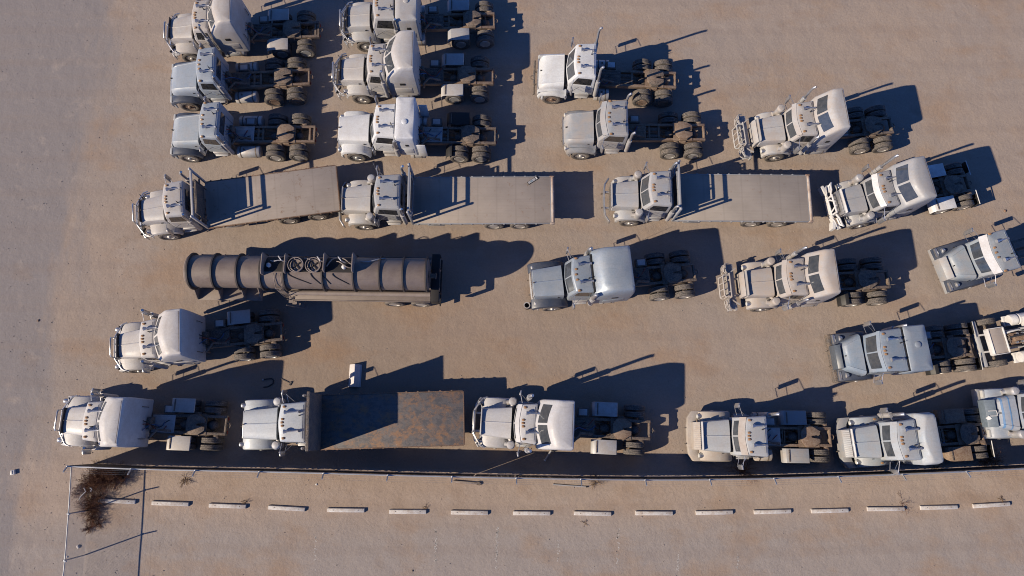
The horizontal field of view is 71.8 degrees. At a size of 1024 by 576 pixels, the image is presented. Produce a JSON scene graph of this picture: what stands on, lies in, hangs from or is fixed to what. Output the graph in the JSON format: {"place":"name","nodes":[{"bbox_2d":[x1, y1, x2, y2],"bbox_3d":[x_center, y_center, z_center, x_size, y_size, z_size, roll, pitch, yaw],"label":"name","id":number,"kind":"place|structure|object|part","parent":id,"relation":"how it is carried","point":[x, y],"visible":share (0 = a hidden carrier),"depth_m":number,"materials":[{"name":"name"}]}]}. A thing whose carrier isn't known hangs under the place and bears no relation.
{"place":"outdoors","nodes":[
{"label":"outdoors","id":0,"kind":"place"},
{"bbox_2d":[262,378,273,387],"bbox_3d":[-12.331,4.798,35.743,0.607,0.090,0.499,0,78,0],"label":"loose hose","id":1,"kind":"object","parent":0,"point":[270,384],"visible":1,"depth_m":35.74,"materials":[{"name":"rubber"}]},
{"bbox_2d":[0,0,1023,575],"bbox_3d":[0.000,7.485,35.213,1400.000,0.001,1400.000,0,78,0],"label":"ground","id":2,"kind":"structure","parent":0,"point":[942,80],"depth_m":36.50,"materials":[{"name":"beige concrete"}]},
{"bbox_2d":[63,467,88,575],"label":"chain link fence","id":3,"kind":"object","parent":2,"relation":"on","point":[65,557],"visible":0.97,"depth_m":33.25,"materials":[{"name":"metal"}]},
{"bbox_2d":[68,459,134,534],"bbox_3d":[-20.095,10.101,34.153,3.149,0.996,3.784,0,78,0],"label":"tumbleweed pile","id":4,"kind":"object","parent":2,"relation":"on","point":[99,479],"visible":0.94,"depth_m":34.40,"materials":[{"name":"brown plant"}]},
{"bbox_2d":[98,498,135,503],"bbox_3d":[-19.285,10.405,34.537,1.800,0.138,0.210,2,78,0],"label":"wheel stop","id":5,"kind":"object","parent":2,"relation":"on","point":[122,501],"visible":0.96,"depth_m":34.49,"materials":[{"name":"concrete"}]},
{"bbox_2d":[54,388,230,454],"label":"semi truck","id":6,"kind":"object","parent":2,"relation":"on","point":[88,422],"visible":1,"depth_m":33.95,"materials":[{"name":"metal"}]},
{"bbox_2d":[151,501,188,505],"bbox_3d":[-16.669,10.514,34.512,1.800,0.138,0.210,2,78,0],"label":"wheel stop","id":7,"kind":"object","parent":2,"relation":"on","point":[171,503],"visible":1,"depth_m":34.46,"materials":[{"name":"concrete"}]},
{"bbox_2d":[179,471,189,486],"bbox_3d":[-16.015,9.407,34.645,0.662,0.323,0.894,20,79,4],"label":"dry weed","id":8,"kind":"object","parent":2,"relation":"on","point":[186,481],"visible":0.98,"depth_m":34.72,"materials":[{"name":"plant"}]},
{"bbox_2d":[109,309,285,372],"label":"semi truck","id":9,"kind":"object","parent":2,"relation":"on","point":[165,339],"visible":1,"depth_m":34.67,"materials":[{"name":"metal"}]},
{"bbox_3d":[-17.278,3.517,34.248,0.706,1.481,0.135,0,78,0],"label":"door","id":10,"kind":"part","parent":9,"relation":"part of","materials":[{"name":"beige paint"}]},
{"bbox_2d":[209,503,246,508],"bbox_3d":[-13.867,10.624,34.489,1.800,0.138,0.210,2,78,0],"label":"wheel stop","id":11,"kind":"object","parent":2,"relation":"on","point":[224,505],"visible":1,"depth_m":34.44,"materials":[{"name":"concrete"}]},
{"bbox_2d":[132,165,340,239],"bbox_3d":[-14.202,-4.547,36.081,10.553,3.306,3.063,-8,78,-2],"label":"flatbed truck","id":12,"kind":"object","parent":2,"relation":"on","point":[172,210],"visible":1,"depth_m":36.36,"materials":[{"name":"metal"}]},
{"bbox_3d":[-16.741,-3.298,35.696,0.914,1.481,0.127,-3,78,-1],"label":"door","id":13,"kind":"part","parent":12,"relation":"part of","materials":[{"name":"beige paint"}]},
{"bbox_2d":[170,43,312,111],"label":"semi truck","id":14,"kind":"object","parent":2,"relation":"on","point":[207,73],"visible":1,"depth_m":38.02,"materials":[{"name":"metal"}]},
{"bbox_3d":[-15.839,-10.348,37.182,0.872,1.506,0.096,2,78,0],"label":"door","id":15,"kind":"part","parent":14,"relation":"part of","materials":[{"name":"blue paint"}]},
{"bbox_2d":[163,0,322,61],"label":"semi truck","id":16,"kind":"object","parent":2,"relation":"on","point":[227,27],"visible":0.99,"depth_m":38.29,"materials":[{"name":"metal"}]},
{"bbox_3d":[-16.383,-13.198,37.800,0.806,1.481,0.091,3,78,1],"label":"door","id":17,"kind":"part","parent":16,"relation":"part of","materials":[{"name":"beige paint"}]},
{"bbox_2d":[170,96,318,162],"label":"semi truck","id":18,"kind":"object","parent":2,"relation":"on","point":[212,128],"visible":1,"depth_m":37.35,"materials":[{"name":"metal"}]},
{"bbox_3d":[-15.449,-7.347,36.544,0.886,1.506,0.095,5,78,1],"label":"door","id":19,"kind":"part","parent":18,"relation":"part of","materials":[{"name":"blue paint"}]},
{"bbox_2d":[268,505,305,511],"bbox_3d":[-10.981,10.735,34.470,1.800,0.138,0.210,3,78,1],"label":"wheel stop","id":20,"kind":"object","parent":2,"relation":"on","point":[286,508],"visible":1,"depth_m":34.42,"materials":[{"name":"concrete"}]},
{"bbox_2d":[183,253,442,308],"bbox_3d":[-9.720,-0.505,35.082,12.212,3.580,2.675,1,78,0],"label":"tank trailer","id":21,"kind":"object","parent":2,"relation":"on","point":[395,281],"visible":1,"depth_m":33.98,"materials":[{"name":"grey paint"}]},
{"bbox_2d":[327,508,364,511],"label":"wheel stop","id":22,"kind":"object","parent":2,"relation":"on","point":[345,509],"visible":1,"depth_m":34.40,"materials":[{"name":"concrete"}]},
{"bbox_2d":[239,390,464,455],"bbox_3d":[-7.750,6.332,33.664,10.895,3.510,3.063,-2,78,0],"label":"flatbed truck","id":23,"kind":"object","parent":2,"relation":"on","point":[372,420],"visible":1,"depth_m":34.03,"materials":[{"name":"metal"}]},
{"bbox_2d":[348,364,361,386],"bbox_3d":[-7.944,4.418,35.703,0.627,0.318,1.164,1,78,0],"label":"bent panel","id":24,"kind":"object","parent":2,"relation":"on","point":[355,371],"visible":1,"depth_m":35.70,"materials":[{"name":"white metal"}]},
{"bbox_2d":[389,509,425,513],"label":"wheel stop","id":25,"kind":"object","parent":2,"relation":"on","point":[407,511],"visible":1,"depth_m":34.39,"materials":[{"name":"concrete"}]},
{"bbox_2d":[331,30,496,103],"bbox_3d":[-5.256,-11.658,37.398,8.884,3.686,3.063,0,78,0],"label":"semi truck","id":26,"kind":"object","parent":2,"relation":"on","point":[394,68],"visible":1,"depth_m":37.72,"materials":[{"name":"metal"}]},
{"bbox_3d":[-7.114,-10.721,37.274,0.825,1.481,0.130,5,78,1],"label":"door","id":27,"kind":"part","parent":26,"relation":"part of","materials":[{"name":"beige paint"}]},
{"bbox_2d":[337,96,498,162],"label":"semi truck","id":28,"kind":"object","parent":2,"relation":"on","point":[399,127],"visible":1,"depth_m":37.04,"materials":[{"name":"metal"}]},
{"bbox_3d":[-6.569,-7.435,36.575,1.071,1.481,0.091,5,78,1],"label":"door","id":29,"kind":"part","parent":28,"relation":"part of","materials":[{"name":"white paint"}]},
{"bbox_2d":[339,0,497,51],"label":"semi truck","id":30,"kind":"object","parent":2,"relation":"on","point":[386,20],"visible":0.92,"depth_m":38.59,"materials":[{"name":"metal"}]},
{"bbox_3d":[-6.767,-13.842,37.911,1.054,1.533,0.124,2,78,0],"label":"door","id":31,"kind":"part","parent":30,"relation":"part of","materials":[{"name":"beige paint"}]},
{"bbox_2d":[338,163,554,229],"bbox_3d":[-3.470,-4.604,35.993,11.330,3.501,3.063,0,78,0],"label":"flatbed truck","id":32,"kind":"object","parent":2,"relation":"on","point":[514,202],"visible":1,"depth_m":36.32,"materials":[{"name":"metal"}]},
{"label":"door","id":33,"kind":"part","parent":32,"relation":"part of","materials":[{"name":"grey paint"}]},
{"bbox_2d":[453,480,480,484],"bbox_3d":[-2.225,9.552,34.723,1.391,0.100,0.160,5,78,1],"label":"old plank","id":34,"kind":"object","parent":2,"relation":"on","point":[455,481],"visible":0.9,"depth_m":34.69,"materials":[{"name":"wood"}]},
{"bbox_2d":[451,510,487,514],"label":"wheel stop","id":35,"kind":"object","parent":2,"relation":"on","point":[469,512],"visible":1,"depth_m":34.39,"materials":[{"name":"concrete"}]},
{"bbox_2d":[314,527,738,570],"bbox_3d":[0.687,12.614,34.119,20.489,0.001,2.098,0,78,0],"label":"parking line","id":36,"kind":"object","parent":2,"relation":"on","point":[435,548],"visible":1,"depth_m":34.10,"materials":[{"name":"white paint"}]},
{"bbox_2d":[513,511,549,514],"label":"wheel stop","id":37,"kind":"object","parent":2,"relation":"on","point":[531,512],"visible":1,"depth_m":34.37,"materials":[{"name":"concrete"}]},
{"bbox_2d":[63,464,1023,485],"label":"screened fence","id":38,"kind":"object","parent":2,"relation":"on","point":[839,475],"visible":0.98,"depth_m":33.07,"materials":[{"name":"fabric"}]},
{"bbox_2d":[544,450,553,460],"bbox_3d":[1.776,8.268,34.924,0.240,0.240,0.628,34,80,7],"label":"white post","id":39,"kind":"object","parent":2,"relation":"on","point":[548,454],"visible":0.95,"depth_m":34.88,"materials":[{"name":"metal"}]},
{"bbox_2d":[471,390,653,456],"bbox_3d":[2.461,6.499,33.421,8.904,3.917,3.063,3,78,1],"label":"semi truck","id":40,"kind":"object","parent":2,"relation":"on","point":[546,424],"visible":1,"depth_m":33.76,"materials":[{"name":"metal"}]},
{"bbox_2d":[553,484,587,487],"bbox_3d":[2.851,9.695,34.707,1.701,0.072,0.072,4,78,1],"label":"thin pole","id":41,"kind":"object","parent":2,"relation":"on","point":[570,485],"visible":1,"depth_m":34.69,"materials":[{"name":"metal"}]},
{"bbox_2d":[574,511,610,515],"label":"wheel stop","id":42,"kind":"object","parent":2,"relation":"on","point":[597,513],"visible":1,"depth_m":34.38,"materials":[{"name":"concrete"}]},
{"bbox_2d":[586,473,603,489],"bbox_3d":[4.107,9.389,34.551,0.911,0.514,0.921,-19,79,-4],"label":"dry weed","id":43,"kind":"object","parent":2,"relation":"on","point":[595,481],"visible":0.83,"depth_m":34.61,"materials":[{"name":"plant"}]},
{"bbox_2d":[530,27,678,107],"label":"semi truck","id":44,"kind":"object","parent":2,"relation":"on","point":[579,71],"visible":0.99,"depth_m":37.98,"materials":[{"name":"metal"}]},
{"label":"door","id":45,"kind":"part","parent":44,"relation":"part of","materials":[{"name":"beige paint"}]},
{"bbox_2d":[527,245,697,310],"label":"semi truck","id":46,"kind":"object","parent":2,"relation":"on","point":[603,275],"visible":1,"depth_m":35.06,"materials":[{"name":"metal"}]},
{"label":"door","id":47,"kind":"part","parent":46,"relation":"part of","materials":[{"name":"silver metal"}]},
{"bbox_2d":[561,92,707,159],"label":"semi truck","id":48,"kind":"object","parent":2,"relation":"on","point":[609,127],"visible":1,"depth_m":37.26,"materials":[{"name":"metal"}]},
{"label":"door","id":49,"kind":"part","parent":48,"relation":"part of","materials":[{"name":"grey paint"}]},
{"bbox_2d":[635,511,672,514],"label":"wheel stop","id":50,"kind":"object","parent":2,"relation":"on","point":[653,512],"visible":1,"depth_m":34.37,"materials":[{"name":"concrete"}]},
{"bbox_2d":[600,160,813,226],"bbox_3d":[10.050,-4.735,36.121,10.788,3.306,3.063,0,78,0],"label":"flatbed truck","id":51,"kind":"object","parent":2,"relation":"on","point":[754,200],"visible":1,"depth_m":36.34,"materials":[{"name":"metal"}]},
{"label":"door","id":52,"kind":"part","parent":51,"relation":"part of","materials":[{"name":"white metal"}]},
{"bbox_2d":[695,510,732,514],"bbox_3d":[9.845,10.927,34.432,1.800,0.138,0.210,-1,78,0],"label":"wheel stop","id":53,"kind":"object","parent":2,"relation":"on","point":[711,512],"visible":1,"depth_m":34.38,"materials":[{"name":"concrete"}]},
{"bbox_2d":[726,459,760,483],"bbox_3d":[11.415,8.826,34.508,1.761,0.832,1.524,43,81,8],"label":"dry weed","id":54,"kind":"object","parent":2,"relation":"on","point":[744,469],"visible":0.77,"depth_m":34.71,"materials":[{"name":"brown plant"}]},
{"bbox_2d":[684,403,833,469],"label":"semi truck","id":55,"kind":"object","parent":2,"relation":"on","point":[717,436],"visible":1,"depth_m":33.98,"materials":[{"name":"metal"}]},
{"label":"door","id":56,"kind":"part","parent":55,"relation":"part of","materials":[{"name":"grey paint"}]},
{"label":"door","id":57,"kind":"part","parent":55,"relation":"part of","materials":[{"name":"grey paint"}]},
{"bbox_2d":[753,509,790,513],"bbox_3d":[12.678,10.886,34.441,1.800,0.138,0.210,-1,78,0],"label":"wheel stop","id":58,"kind":"object","parent":2,"relation":"on","point":[773,511],"visible":1,"depth_m":34.39,"materials":[{"name":"concrete"}]},
{"bbox_2d":[718,246,891,311],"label":"semi truck","id":59,"kind":"object","parent":2,"relation":"on","point":[810,279],"visible":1,"depth_m":35.14,"materials":[{"name":"metal"}]},
{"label":"door","id":60,"kind":"part","parent":59,"relation":"part of","materials":[{"name":"beige paint"}]},
{"bbox_2d":[732,86,894,161],"bbox_3d":[16.114,-8.539,36.725,8.681,3.706,3.063,-5,78,-1],"label":"semi truck","id":61,"kind":"object","parent":2,"relation":"on","point":[820,124],"visible":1,"depth_m":36.82,"materials":[{"name":"metal"}]},
{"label":"door","id":62,"kind":"part","parent":61,"relation":"part of","materials":[{"name":"beige paint"}]},
{"bbox_2d":[811,508,848,512],"bbox_3d":[15.468,10.845,34.450,1.800,0.138,0.210,-2,78,0],"label":"wheel stop","id":63,"kind":"object","parent":2,"relation":"on","point":[834,510],"visible":1,"depth_m":34.40,"materials":[{"name":"concrete"}]},
{"bbox_2d":[867,506,904,510],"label":"wheel stop","id":64,"kind":"object","parent":2,"relation":"on","point":[897,508],"visible":1,"depth_m":34.41,"materials":[{"name":"concrete"}]},
{"bbox_2d":[817,154,979,230],"bbox_3d":[20.261,-5.090,35.839,7.966,4.006,3.063,-10,78,-2],"label":"semi truck","id":65,"kind":"object","parent":2,"relation":"on","point":[900,189],"visible":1,"depth_m":35.97,"materials":[{"name":"metal"}]},
{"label":"door","id":66,"kind":"part","parent":65,"relation":"part of","materials":[{"name":"grey paint"}]},
{"bbox_2d":[824,321,982,384],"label":"semi truck","id":67,"kind":"object","parent":2,"relation":"on","point":[856,356],"visible":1,"depth_m":34.44,"materials":[{"name":"metal"}]},
{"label":"door","id":68,"kind":"part","parent":67,"relation":"part of","materials":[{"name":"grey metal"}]},
{"bbox_2d":[833,408,994,474],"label":"semi truck","id":69,"kind":"object","parent":2,"relation":"on","point":[884,437],"visible":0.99,"depth_m":33.62,"materials":[{"name":"metal"}]},
{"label":"door","id":70,"kind":"part","parent":69,"relation":"part of","materials":[{"name":"silver metal"}]},
{"bbox_2d":[920,505,957,509],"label":"wheel stop","id":71,"kind":"object","parent":2,"relation":"on","point":[932,507],"visible":1,"depth_m":34.44,"materials":[{"name":"concrete"}]},
{"bbox_2d":[928,228,1023,293],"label":"semi truck","id":72,"kind":"object","parent":2,"relation":"on","point":[966,263],"visible":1,"depth_m":35.22,"materials":[{"name":"metal"}]},
{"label":"door","id":73,"kind":"part","parent":72,"relation":"part of","materials":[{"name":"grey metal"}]},
{"bbox_2d":[968,447,1006,474],"bbox_3d":[23.420,8.457,34.576,1.816,0.853,1.440,0,78,0],"label":"dry weed","id":74,"kind":"object","parent":2,"relation":"on","point":[987,461],"visible":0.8,"depth_m":34.75,"materials":[{"name":"brown plant"}]},
{"bbox_2d":[972,502,1009,507],"bbox_3d":[23.371,10.583,34.498,1.800,0.138,0.210,-3,78,-1],"label":"wheel stop","id":75,"kind":"object","parent":2,"relation":"on","point":[987,505],"visible":1,"depth_m":34.45,"materials":[{"name":"concrete"}]},
{"bbox_2d":[971,379,1023,438],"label":"semi truck","id":76,"kind":"object","parent":2,"relation":"on","point":[1001,412],"visible":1,"depth_m":33.95,"materials":[{"name":"metal"}]},
{"bbox_2d":[971,312,1023,367],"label":"bare chassis","id":77,"kind":"object","parent":2,"relation":"on","point":[999,340],"visible":0.98,"depth_m":35.11,"materials":[{"name":"beige paint"}]},
{"bbox_2d":[524,302,529,309],"bbox_3d":[0.760,0.930,36.374,0.344,0.455,0.344,0,78,0],"label":"steel pipe","id":78,"kind":"object","parent":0,"point":[525,303],"visible":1,"depth_m":36.18,"materials":[{"name":"metal"}]},
{"bbox_2d":[527,176,538,184],"bbox_3d":[1.087,-5.577,36.614,0.640,0.050,0.170,-33,80,-7],"label":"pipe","id":79,"kind":"object","parent":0,"point":[532,180],"visible":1,"depth_m":36.60,"materials":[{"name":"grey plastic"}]}
]}

